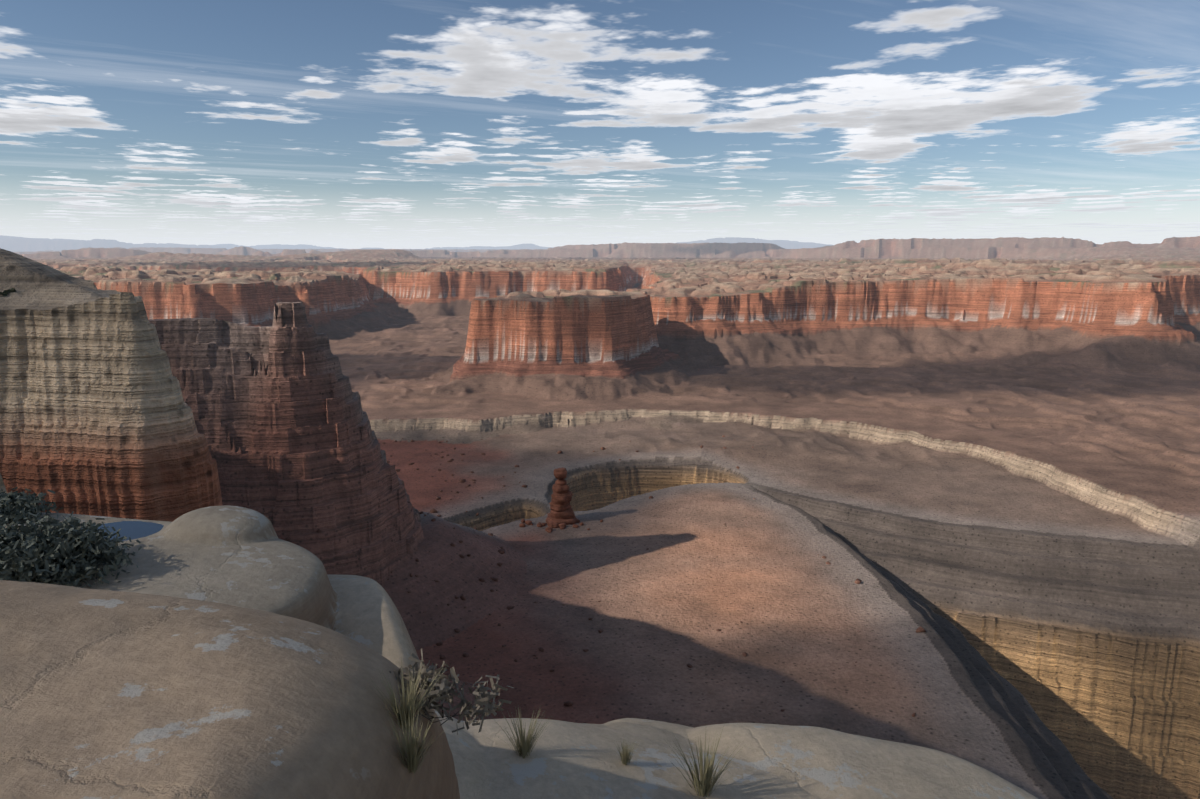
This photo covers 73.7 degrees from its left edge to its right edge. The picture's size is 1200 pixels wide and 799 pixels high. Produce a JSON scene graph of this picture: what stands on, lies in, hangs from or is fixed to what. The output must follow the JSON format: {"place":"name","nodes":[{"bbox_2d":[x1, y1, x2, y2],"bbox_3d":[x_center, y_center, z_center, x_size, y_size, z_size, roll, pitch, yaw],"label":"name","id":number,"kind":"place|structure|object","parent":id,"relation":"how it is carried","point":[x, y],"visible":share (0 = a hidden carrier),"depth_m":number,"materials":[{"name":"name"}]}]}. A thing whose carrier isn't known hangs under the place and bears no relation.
{"place":"outdoors","nodes":[
{"label":"outdoors","id":0,"kind":"place"},
{"bbox_2d":[0,235,1199,798],"bbox_3d":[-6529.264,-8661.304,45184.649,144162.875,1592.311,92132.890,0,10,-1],"label":"canyon terrain","id":1,"kind":"structure","parent":0,"point":[978,459],"depth_m":452.58,"materials":[{"name":"brown stone"}]},
{"bbox_2d":[4,288,15,292],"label":"cliff shrub","id":2,"kind":"object","parent":1,"relation":"on","point":[11,290],"visible":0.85,"depth_m":104.85,"materials":[{"name":"green plant"}]},
{"bbox_2d":[0,506,1037,798],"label":"rim rock","id":3,"kind":"object","parent":1,"relation":"on","point":[224,652],"visible":0.92,"depth_m":3.35,"materials":[{"name":"stone"}]},
{"bbox_2d":[0,487,57,524],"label":"sage bush","id":4,"kind":"object","parent":3,"relation":"on","point":[14,505],"visible":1,"depth_m":7.37,"materials":[{"name":"green plant"}]},
{"bbox_2d":[0,503,141,587],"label":"sage bush","id":5,"kind":"object","parent":3,"relation":"on","point":[54,551],"visible":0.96,"depth_m":6.11,"materials":[{"name":"green plant"}]},
{"bbox_2d":[80,521,163,540],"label":"water pool","id":6,"kind":"structure","parent":3,"relation":"on","point":[132,530],"depth_m":7.41,"materials":[{"name":"blue liquid"}]},
{"bbox_2d":[362,658,444,730],"bbox_3d":[-0.764,1.176,3.144,0.336,0.244,0.334,0,10,-1],"label":"grass tuft","id":7,"kind":"object","parent":3,"relation":"on","point":[409,708],"visible":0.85,"depth_m":3.16,"materials":[{"name":"green plant"}]},
{"bbox_2d":[380,700,443,773],"bbox_3d":[-0.712,1.283,2.999,0.290,0.223,0.286,10,14,42],"label":"grass tuft","id":8,"kind":"object","parent":3,"relation":"on","point":[413,758],"visible":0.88,"depth_m":3.00,"materials":[{"name":"green plant"}]},
{"bbox_2d":[389,649,512,734],"bbox_3d":[-0.741,1.312,3.412,0.729,0.342,0.646,0,10,-1],"label":"dry shrub","id":9,"kind":"object","parent":3,"relation":"on","point":[443,685],"visible":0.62,"depth_m":3.45,"materials":[{"name":"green plant"}]},
{"bbox_2d":[495,708,551,758],"bbox_3d":[-0.522,2.234,5.349,0.415,0.292,0.353,0,10,-1],"label":"grass tuft","id":10,"kind":"object","parent":3,"relation":"on","point":[525,746],"visible":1,"depth_m":5.38,"materials":[{"name":"green plant"}]},
{"bbox_2d":[610,738,638,764],"bbox_3d":[0.172,2.432,5.540,0.206,0.182,0.248,3,11,18],"label":"grass tuft","id":11,"kind":"object","parent":3,"relation":"on","point":[625,756],"visible":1,"depth_m":5.55,"materials":[{"name":"green plant"}]},
{"bbox_2d":[666,723,742,796],"bbox_3d":[0.710,2.461,5.435,0.539,0.401,0.528,-8,13,-38],"label":"grass tuft","id":12,"kind":"object","parent":3,"relation":"on","point":[704,783],"visible":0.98,"depth_m":5.43,"materials":[{"name":"green plant"}]},
{"bbox_2d":[519,468,602,532],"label":"hoodoo","id":13,"kind":"object","parent":1,"relation":"on","point":[561,515],"visible":0.96,"depth_m":453.93,"materials":[{"name":"brown stone"}]},
{"bbox_2d":[286,435,925,720],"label":"scattered rocks","id":14,"kind":"object","parent":1,"relation":"on","point":[744,654],"visible":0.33,"depth_m":361.11,"materials":[{"name":"brown stone"}]},
{"bbox_2d":[0,0,1199,248],"label":"sky","id":15,"kind":"structure","parent":0,"point":[346,124],"materials":[{"name":"blue"}]}
]}

